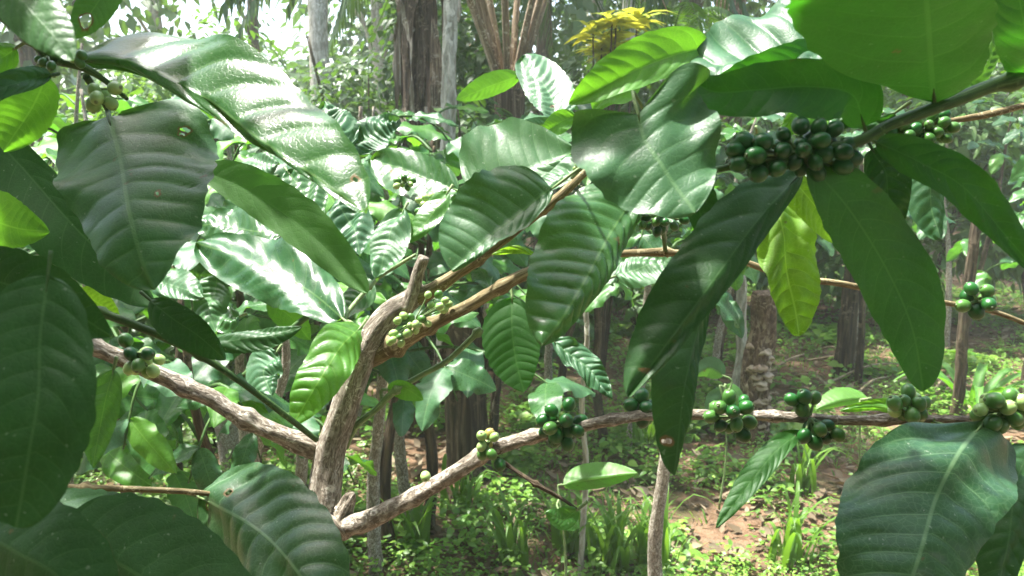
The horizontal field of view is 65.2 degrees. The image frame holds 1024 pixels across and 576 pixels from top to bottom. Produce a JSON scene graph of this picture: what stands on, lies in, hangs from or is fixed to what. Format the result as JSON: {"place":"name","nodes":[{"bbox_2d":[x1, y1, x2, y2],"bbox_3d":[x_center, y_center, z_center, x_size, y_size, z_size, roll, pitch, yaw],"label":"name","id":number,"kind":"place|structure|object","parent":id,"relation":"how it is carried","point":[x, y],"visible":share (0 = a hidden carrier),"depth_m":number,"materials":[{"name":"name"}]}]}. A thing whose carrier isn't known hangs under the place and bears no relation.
{"place":"outdoors","nodes":[
{"label":"outdoors","id":0,"kind":"place"},
{"bbox_2d":[229,295,313,370],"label":"bush","id":1,"kind":"object","parent":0,"point":[245,359],"depth_m":5.34,"materials":[{"name":"green plant"}]},
{"bbox_2d":[321,272,436,378],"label":"bush","id":2,"kind":"object","parent":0,"point":[432,336],"depth_m":5.55,"materials":[{"name":"green plant"}]},
{"bbox_2d":[0,0,784,131],"label":"sky","id":3,"kind":"structure","parent":0,"point":[273,32],"materials":[{"name":"white"}]},
{"bbox_2d":[78,185,1023,575],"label":"ground","id":4,"kind":"structure","parent":0,"point":[702,529],"depth_m":3.81,"materials":[{"name":"soil"}]},
{"bbox_2d":[0,0,115,111],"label":"tree","id":5,"kind":"object","parent":4,"relation":"on","point":[7,35],"visible":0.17,"depth_m":11.11,"materials":[{"name":"green plant"}]},
{"bbox_2d":[30,31,173,174],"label":"bush","id":6,"kind":"object","parent":4,"relation":"on","point":[158,90],"visible":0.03,"depth_m":6.21,"materials":[{"name":"green plant"}]},
{"bbox_2d":[0,0,204,146],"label":"tree","id":7,"kind":"object","parent":4,"relation":"on","point":[26,52],"visible":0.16,"depth_m":10.35,"materials":[{"name":"green plant"}]},
{"bbox_2d":[14,148,198,517],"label":"coffee shrub","id":8,"kind":"object","parent":4,"relation":"on","point":[128,465],"visible":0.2,"depth_m":1.84,"materials":[{"name":"green plant"}]},
{"bbox_2d":[80,284,143,336],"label":"bush","id":9,"kind":"object","parent":4,"relation":"on","point":[116,328],"depth_m":4.33,"materials":[{"name":"green plant"}]},
{"bbox_2d":[36,43,202,286],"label":"coffee shrub","id":10,"kind":"object","parent":4,"relation":"on","point":[73,101],"visible":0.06,"depth_m":3.59,"materials":[{"name":"green plant"}]},
{"bbox_2d":[20,82,226,280],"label":"bush","id":11,"kind":"object","parent":4,"relation":"on","point":[126,91],"visible":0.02,"depth_m":5.89,"materials":[{"name":"green plant"}]},
{"bbox_2d":[18,116,276,492],"bbox_3d":[-1.270,0.313,2.408,1.103,1.654,1.271,0,10,0],"label":"coffee shrub","id":12,"kind":"object","parent":4,"relation":"on","point":[55,127],"visible":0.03,"depth_m":2.34,"materials":[{"name":"green plant"}]},
{"bbox_2d":[44,89,259,494],"bbox_3d":[-1.449,0.090,3.324,1.165,1.774,1.096,-6,12,-31],"label":"coffee shrub","id":13,"kind":"object","parent":4,"relation":"on","point":[133,101],"visible":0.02,"depth_m":3.22,"materials":[{"name":"green plant"}]},
{"bbox_2d":[76,281,235,361],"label":"bush","id":14,"kind":"object","parent":4,"relation":"on","point":[170,350],"visible":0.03,"depth_m":4.83,"materials":[{"name":"green plant"}]},
{"bbox_2d":[59,0,256,95],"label":"tree","id":15,"kind":"object","parent":4,"relation":"on","point":[157,15],"visible":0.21,"depth_m":11.42,"materials":[{"name":"green plant"}]},
{"bbox_2d":[0,462,349,575],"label":"coffee plant","id":16,"kind":"object","parent":4,"relation":"on","point":[260,519],"visible":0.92,"depth_m":0.60,"materials":[{"name":"green plant"}]},
{"bbox_2d":[103,81,263,268],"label":"bush","id":17,"kind":"object","parent":4,"relation":"on","point":[163,92],"depth_m":6.70,"materials":[{"name":"green plant"}]},
{"bbox_2d":[0,0,369,527],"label":"coffee plant","id":18,"kind":"object","parent":4,"relation":"on","point":[101,220],"visible":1,"depth_m":0.66,"materials":[{"name":"green plant"}]},
{"bbox_2d":[181,131,217,449],"bbox_3d":[-1.530,-0.009,3.951,0.184,1.758,0.197,0,10,0],"label":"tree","id":19,"kind":"object","parent":4,"relation":"on","point":[211,430],"depth_m":4.00,"materials":[{"name":"brown wood"}]},
{"bbox_2d":[171,97,259,265],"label":"coffee shrub","id":20,"kind":"object","parent":4,"relation":"on","point":[253,145],"depth_m":4.41,"materials":[{"name":"green plant"}]},
{"bbox_2d":[201,268,238,469],"bbox_3d":[-1.400,0.091,3.671,0.311,1.662,0.129,2,10,9],"label":"tree","id":21,"kind":"object","parent":4,"relation":"on","point":[226,442],"visible":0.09,"depth_m":3.73,"materials":[{"name":"brown plant"}]},
{"bbox_2d":[164,0,291,150],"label":"tree","id":22,"kind":"object","parent":4,"relation":"on","point":[255,41],"visible":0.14,"depth_m":15.24,"materials":[{"name":"green plant"}]},
{"bbox_2d":[146,7,334,151],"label":"bush","id":23,"kind":"object","parent":4,"relation":"on","point":[252,33],"visible":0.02,"depth_m":7.17,"materials":[{"name":"green plant"}]},
{"bbox_2d":[76,101,458,489],"bbox_3d":[-0.543,0.448,1.666,0.674,1.643,1.105,-4,11,-22],"label":"coffee shrub","id":24,"kind":"object","parent":4,"relation":"on","point":[283,281],"visible":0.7,"depth_m":1.38,"materials":[{"name":"green plant"}]},
{"bbox_2d":[152,97,402,462],"bbox_3d":[-0.913,0.141,2.982,1.268,1.795,1.319,-6,12,-32],"label":"coffee shrub","id":25,"kind":"object","parent":4,"relation":"on","point":[219,130],"visible":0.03,"depth_m":2.65,"materials":[{"name":"green plant"}]},
{"bbox_2d":[277,237,290,402],"bbox_3d":[-1.313,-0.001,4.468,0.112,1.555,0.110,4,11,23],"label":"tree","id":26,"kind":"object","parent":4,"relation":"on","point":[287,396],"visible":0.02,"depth_m":4.54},
{"bbox_2d":[156,134,436,485],"bbox_3d":[-0.664,0.339,2.423,0.867,1.596,0.720,0,10,0],"label":"coffee shrub","id":27,"kind":"object","parent":4,"relation":"on","point":[407,365],"visible":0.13,"depth_m":2.30,"materials":[{"name":"green plant"}]},
{"bbox_2d":[307,0,330,103],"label":"tree","id":28,"kind":"object","parent":4,"relation":"on","point":[318,19],"visible":0.21,"depth_m":9.02,"materials":[{"name":"grey wood"}]},
{"bbox_2d":[183,0,474,225],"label":"bush","id":29,"kind":"object","parent":4,"relation":"on","point":[389,91],"visible":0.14,"depth_m":6.78,"materials":[{"name":"green plant"}]},
{"bbox_2d":[233,106,433,421],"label":"coffee shrub","id":30,"kind":"object","parent":4,"relation":"on","point":[256,149],"visible":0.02,"depth_m":4.15,"materials":[{"name":"green plant"}]},
{"bbox_2d":[250,118,527,535],"bbox_3d":[-0.399,0.219,2.940,1.163,1.656,1.066,0,10,0],"label":"coffee shrub","id":31,"kind":"object","parent":4,"relation":"on","point":[482,277],"visible":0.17,"depth_m":2.85,"materials":[{"name":"green plant"}]},
{"bbox_2d":[217,106,595,575],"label":"coffee shrub","id":32,"kind":"object","parent":4,"relation":"on","point":[466,373],"visible":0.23,"depth_m":2.48,"materials":[{"name":"green plant"}]},
{"bbox_2d":[358,480,456,560],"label":"grass tuft","id":33,"kind":"object","parent":4,"relation":"on","point":[412,520],"visible":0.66,"depth_m":2.97,"materials":[{"name":"green plant"}]},
{"bbox_2d":[392,0,428,207],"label":"tree","id":34,"kind":"object","parent":4,"relation":"on","point":[410,38],"visible":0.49,"depth_m":4.98,"materials":[{"name":"brown plant"}]},
{"bbox_2d":[402,233,435,436],"bbox_3d":[-0.490,0.122,4.202,0.186,1.400,0.210,0,10,0],"label":"tree","id":35,"kind":"object","parent":4,"relation":"on","point":[412,429],"visible":0.02,"depth_m":4.22,"materials":[{"name":"brown wood"}]},
{"bbox_2d":[306,0,537,136],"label":"bush","id":36,"kind":"object","parent":4,"relation":"on","point":[480,64],"visible":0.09,"depth_m":7.21,"materials":[{"name":"green plant"}]},
{"bbox_2d":[423,0,443,360],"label":"tree","id":37,"kind":"object","parent":4,"relation":"on","point":[433,81],"visible":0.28,"depth_m":5.28,"materials":[{"name":"grey plant"}]},
{"bbox_2d":[355,0,522,114],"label":"tree","id":38,"kind":"object","parent":4,"relation":"on","point":[376,7],"visible":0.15,"depth_m":13.47,"materials":[{"name":"grey wood"}]},
{"bbox_2d":[436,0,461,363],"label":"tree","id":39,"kind":"object","parent":4,"relation":"on","point":[452,10],"visible":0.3,"depth_m":4.81,"materials":[{"name":"grey plant"}]},
{"bbox_2d":[296,0,621,118],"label":"tree","id":40,"kind":"object","parent":4,"relation":"on","point":[349,34],"visible":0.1,"depth_m":13.72,"materials":[{"name":"green plant"}]},
{"bbox_2d":[396,86,526,256],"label":"bush","id":41,"kind":"object","parent":4,"relation":"on","point":[468,121],"visible":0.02,"depth_m":5.28,"materials":[{"name":"green plant"}]},
{"bbox_2d":[436,173,498,486],"bbox_3d":[-0.201,0.199,3.624,0.240,1.450,0.273,-3,10,-17],"label":"tree","id":42,"kind":"object","parent":4,"relation":"on","point":[466,419],"visible":0.16,"depth_m":3.58,"materials":[{"name":"brown wood"}]},
{"bbox_2d":[440,454,501,518],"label":"grass tuft","id":43,"kind":"object","parent":4,"relation":"on","point":[465,485],"visible":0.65,"depth_m":3.29,"materials":[{"name":"green plant"}]},
{"bbox_2d":[218,0,749,289],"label":"palm","id":44,"kind":"object","parent":4,"relation":"on","point":[511,100],"visible":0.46,"depth_m":6.31,"materials":[{"name":"green plant"}]},
{"bbox_2d":[458,484,550,575],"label":"grass tuft","id":45,"kind":"object","parent":4,"relation":"on","point":[507,539],"visible":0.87,"depth_m":2.89,"materials":[{"name":"green plant"}]},
{"bbox_2d":[380,103,629,432],"bbox_3d":[-0.219,0.004,3.856,1.373,1.761,1.161,-5,11,-28],"label":"coffee shrub","id":46,"kind":"object","parent":4,"relation":"on","point":[440,269],"visible":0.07,"depth_m":3.77,"materials":[{"name":"green plant"}]},
{"bbox_2d":[0,0,1023,225],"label":"wood","id":47,"kind":"object","parent":4,"relation":"on","point":[297,66],"visible":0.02,"depth_m":19.10,"materials":[{"name":"green plant"}]},
{"bbox_2d":[499,503,529,550],"bbox_3d":[0.005,0.929,3.128,0.019,0.079,0.288,-4,11,-23],"label":"stick","id":48,"kind":"object","parent":4,"relation":"on","point":[514,518],"visible":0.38,"depth_m":3.11,"materials":[{"name":"brown wood"}]},
{"bbox_2d":[517,503,550,510],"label":"stick","id":49,"kind":"object","parent":4,"relation":"on","point":[541,504],"visible":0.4,"depth_m":3.28,"materials":[{"name":"brown wood"}]},
{"bbox_2d":[530,0,551,248],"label":"tree","id":50,"kind":"object","parent":4,"relation":"on","point":[541,49],"visible":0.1,"depth_m":9.58,"materials":[{"name":"brown wood"}]},
{"bbox_2d":[73,253,1023,575],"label":"ground cover","id":51,"kind":"object","parent":4,"relation":"on","point":[621,439],"visible":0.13,"depth_m":3.71,"materials":[{"name":"green plant"}]},
{"bbox_2d":[73,270,1023,575],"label":"leaf litter","id":52,"kind":"object","parent":4,"relation":"on","point":[819,492],"visible":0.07,"depth_m":3.58,"materials":[{"name":"brown plant"}]},
{"bbox_2d":[416,103,680,410],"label":"coffee shrub","id":53,"kind":"object","parent":4,"relation":"on","point":[548,371],"visible":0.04,"depth_m":4.44,"materials":[{"name":"green plant"}]},
{"bbox_2d":[74,279,1023,575],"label":"grass","id":54,"kind":"structure","parent":4,"relation":"on","point":[532,533],"depth_m":3.83,"materials":[{"name":"green plant"}]},
{"bbox_2d":[488,264,617,372],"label":"bush","id":55,"kind":"object","parent":4,"relation":"on","point":[522,285],"visible":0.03,"depth_m":5.80,"materials":[{"name":"green plant"}]},
{"bbox_2d":[92,117,1023,575],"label":"coffee plant","id":56,"kind":"object","parent":4,"relation":"on","point":[924,493],"visible":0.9,"depth_m":0.84,"materials":[{"name":"green plant"}]},
{"bbox_2d":[518,472,645,561],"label":"grass tuft","id":57,"kind":"object","parent":4,"relation":"on","point":[557,540],"visible":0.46,"depth_m":3.00,"materials":[{"name":"green plant"}]},
{"bbox_2d":[577,312,589,575],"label":"stick","id":58,"kind":"object","parent":4,"relation":"on","point":[583,516],"visible":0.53,"depth_m":2.75,"materials":[{"name":"brown wood"}]},
{"bbox_2d":[524,34,661,194],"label":"bush","id":59,"kind":"object","parent":4,"relation":"on","point":[575,80],"visible":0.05,"depth_m":7.14,"materials":[{"name":"plant"}]},
{"bbox_2d":[556,462,636,575],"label":"seedling","id":60,"kind":"object","parent":4,"relation":"on","point":[592,475],"visible":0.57,"depth_m":2.35,"materials":[{"name":"green plant"}]},
{"bbox_2d":[531,490,667,574],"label":"grass tuft","id":61,"kind":"object","parent":4,"relation":"on","point":[612,549],"visible":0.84,"depth_m":2.87,"materials":[{"name":"green plant"}]},
{"bbox_2d":[456,53,747,575],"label":"coffee shrub","id":62,"kind":"object","parent":4,"relation":"on","point":[546,83],"visible":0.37,"depth_m":1.53,"materials":[{"name":"green plant"}]},
{"bbox_2d":[581,278,654,329],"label":"bush","id":63,"kind":"object","parent":4,"relation":"on","point":[631,312],"visible":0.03,"depth_m":6.18,"materials":[{"name":"green plant"}]},
{"bbox_2d":[565,7,673,367],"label":"bush","id":64,"kind":"object","parent":4,"relation":"on","point":[605,44],"visible":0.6,"depth_m":4.70,"materials":[{"name":"yellow plant"}]},
{"bbox_2d":[622,0,636,248],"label":"tree","id":65,"kind":"object","parent":4,"relation":"on","point":[631,37],"visible":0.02,"depth_m":8.57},
{"bbox_2d":[501,0,761,123],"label":"tree","id":66,"kind":"object","parent":4,"relation":"on","point":[577,8],"visible":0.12,"depth_m":11.02,"materials":[{"name":"green plant"}]},
{"bbox_2d":[607,389,655,456],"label":"grass tuft","id":67,"kind":"object","parent":4,"relation":"on","point":[637,432],"visible":0.34,"depth_m":3.98,"materials":[{"name":"green plant"}]},
{"bbox_2d":[508,113,759,449],"bbox_3d":[0.570,0.001,3.868,1.179,1.765,0.991,0,10,0],"label":"coffee shrub","id":68,"kind":"object","parent":4,"relation":"on","point":[752,274],"visible":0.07,"depth_m":3.90,"materials":[{"name":"green plant"}]},
{"bbox_2d":[496,0,775,111],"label":"tree","id":69,"kind":"object","parent":4,"relation":"on","point":[700,3],"visible":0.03,"depth_m":12.92,"materials":[{"name":"green plant"}]},
{"bbox_2d":[585,1,732,43],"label":"fern","id":70,"kind":"object","parent":4,"relation":"on","point":[713,13],"visible":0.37,"depth_m":5.47,"materials":[{"name":"green plant"}]},
{"bbox_2d":[607,486,718,571],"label":"grass tuft","id":71,"kind":"object","parent":4,"relation":"on","point":[641,547],"visible":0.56,"depth_m":2.90,"materials":[{"name":"green plant"}]},
{"bbox_2d":[613,11,810,293],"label":"bush","id":72,"kind":"object","parent":4,"relation":"on","point":[653,87],"visible":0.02,"depth_m":6.73,"materials":[{"name":"green plant"}]},
{"bbox_2d":[698,357,742,511],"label":"seedling","id":73,"kind":"object","parent":4,"relation":"on","point":[713,367],"visible":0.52,"depth_m":3.30,"materials":[{"name":"green plant"}]},
{"bbox_2d":[714,0,746,308],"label":"tree","id":74,"kind":"object","parent":4,"relation":"on","point":[739,11],"visible":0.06,"depth_m":7.21,"materials":[{"name":"green plant"}]},
{"bbox_2d":[732,275,746,387],"bbox_3d":[1.255,0.286,4.419,0.092,1.005,0.077,0,10,0],"label":"stump","id":75,"kind":"object","parent":4,"relation":"on","point":[741,296],"visible":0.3,"depth_m":4.39,"materials":[{"name":"wood"}]},
{"bbox_2d":[668,114,833,388],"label":"coffee shrub","id":76,"kind":"object","parent":4,"relation":"on","point":[727,133],"visible":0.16,"depth_m":4.71,"materials":[{"name":"green plant"}]},
{"bbox_2d":[737,290,776,446],"bbox_3d":[1.255,0.433,4.077,0.170,0.839,0.180,0,10,0],"label":"stump","id":77,"kind":"object","parent":4,"relation":"on","point":[756,376],"visible":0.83,"depth_m":4.03,"materials":[{"name":"brown plant"}]},
{"bbox_2d":[771,353,804,370],"bbox_3d":[1.902,0.518,5.536,0.018,0.054,0.604,9,13,41],"label":"stick","id":78,"kind":"object","parent":4,"relation":"on","point":[782,363],"visible":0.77,"depth_m":5.51,"materials":[{"name":"wood"}]},
{"bbox_2d":[738,480,838,569],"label":"grass tuft","id":79,"kind":"object","parent":4,"relation":"on","point":[791,544],"visible":0.93,"depth_m":2.92,"materials":[{"name":"green plant"}]},
{"bbox_2d":[569,0,1023,474],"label":"coffee plant","id":80,"kind":"object","parent":4,"relation":"on","point":[816,65],"visible":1,"depth_m":0.57,"materials":[{"name":"green plant"}]},
{"bbox_2d":[602,0,1016,133],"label":"tree","id":81,"kind":"object","parent":4,"relation":"on","point":[770,2],"depth_m":11.77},
{"bbox_2d":[773,443,851,497],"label":"grass tuft","id":82,"kind":"object","parent":4,"relation":"on","point":[802,478],"visible":0.69,"depth_m":3.47,"materials":[{"name":"green plant"}]},
{"bbox_2d":[799,373,830,389],"bbox_3d":[1.933,0.593,5.062,0.018,0.071,0.516,-1,10,-4],"label":"stick","id":83,"kind":"object","parent":4,"relation":"on","point":[820,379],"visible":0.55,"depth_m":5.05,"materials":[{"name":"wood"}]},
{"bbox_2d":[815,346,835,351],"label":"stick","id":84,"kind":"object","parent":4,"relation":"on","point":[822,348],"visible":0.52,"depth_m":5.84,"materials":[{"name":"wood"}]},
{"bbox_2d":[718,85,964,318],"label":"bush","id":85,"kind":"object","parent":4,"relation":"on","point":[828,262],"visible":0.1,"depth_m":6.55,"materials":[{"name":"green plant"}]},
{"bbox_2d":[816,387,871,461],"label":"seedling","id":86,"kind":"object","parent":4,"relation":"on","point":[839,397],"visible":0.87,"depth_m":2.62,"materials":[{"name":"green plant"}]},
{"bbox_2d":[808,355,880,370],"bbox_3d":[2.286,0.508,5.490,0.524,0.091,0.018,10,14,43],"label":"stick","id":87,"kind":"object","parent":4,"relation":"on","point":[819,358],"visible":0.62,"depth_m":5.59,"materials":[{"name":"brown wood"}]},
{"bbox_2d":[833,266,858,380],"bbox_3d":[2.231,0.181,5.309,0.147,0.906,0.139,0,10,0],"label":"stump","id":88,"kind":"object","parent":4,"relation":"on","point":[845,351],"visible":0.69,"depth_m":5.29,"materials":[{"name":"wood"}]},
{"bbox_2d":[832,363,896,380],"bbox_3d":[2.375,0.545,5.317,0.684,0.078,0.019,-5,11,-26],"label":"stick","id":89,"kind":"object","parent":4,"relation":"on","point":[849,373],"visible":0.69,"depth_m":5.24,"materials":[{"name":"brown wood"}]},
{"bbox_2d":[858,376,887,391],"bbox_3d":[2.231,0.607,4.970,0.498,0.076,0.019,-9,13,-41],"label":"stick","id":90,"kind":"object","parent":4,"relation":"on","point":[862,388],"visible":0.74,"depth_m":4.95,"materials":[{"name":"wood"}]},
{"bbox_2d":[793,107,956,383],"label":"coffee shrub","id":91,"kind":"object","parent":4,"relation":"on","point":[860,346],"visible":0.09,"depth_m":5.16,"materials":[{"name":"green plant"}]},
{"bbox_2d":[754,3,1004,229],"bbox_3d":[5.993,-5.361,10.993,7.008,9.955,6.676,0,10,0],"label":"tree","id":92,"kind":"object","parent":4,"relation":"on","point":[907,107],"visible":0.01,"depth_m":11.95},
{"bbox_2d":[746,59,1023,289],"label":"bush","id":93,"kind":"object","parent":4,"relation":"on","point":[762,283],"visible":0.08,"depth_m":6.34,"materials":[{"name":"green plant"}]},
{"bbox_2d":[887,361,954,387],"bbox_3d":[2.802,0.543,5.327,1.025,0.077,0.018,-7,12,-33],"label":"stick","id":94,"kind":"object","parent":4,"relation":"on","point":[899,380],"visible":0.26,"depth_m":5.11,"materials":[{"name":"brown wood"}]},
{"bbox_2d":[931,375,950,395],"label":"stick","id":95,"kind":"object","parent":4,"relation":"on","point":[941,381],"visible":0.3,"depth_m":4.83,"materials":[{"name":"wood"}]},
{"bbox_2d":[925,378,991,395],"bbox_3d":[2.713,0.628,4.955,0.899,0.040,0.018,-6,11,-29],"label":"stick","id":96,"kind":"object","parent":4,"relation":"on","point":[947,388],"visible":0.22,"depth_m":4.93,"materials":[{"name":"brown wood"}]},
{"bbox_2d":[894,361,1023,409],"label":"rosette plant","id":97,"kind":"object","parent":4,"relation":"on","point":[996,383],"visible":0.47,"depth_m":4.55,"materials":[{"name":"green plant"}]},
{"bbox_2d":[905,99,1023,351],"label":"coffee shrub","id":98,"kind":"object","parent":4,"relation":"on","point":[996,163],"visible":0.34,"depth_m":5.77,"materials":[{"name":"green plant"}]},
{"bbox_2d":[949,222,980,414],"bbox_3d":[2.432,0.108,4.282,0.075,1.404,0.088,0,10,0],"label":"trunk","id":99,"kind":"object","parent":4,"relation":"on","point":[961,361],"visible":0.58,"depth_m":4.29,"materials":[{"name":"wood"}]},
{"bbox_2d":[920,92,1023,297],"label":"bush","id":100,"kind":"object","parent":4,"relation":"on","point":[996,253],"visible":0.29,"depth_m":6.27,"materials":[{"name":"green plant"}]},
{"bbox_2d":[946,155,1023,393],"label":"coffee shrub","id":101,"kind":"object","parent":4,"relation":"on","point":[1006,262],"visible":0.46,"depth_m":4.43,"materials":[{"name":"green plant"}]}
]}

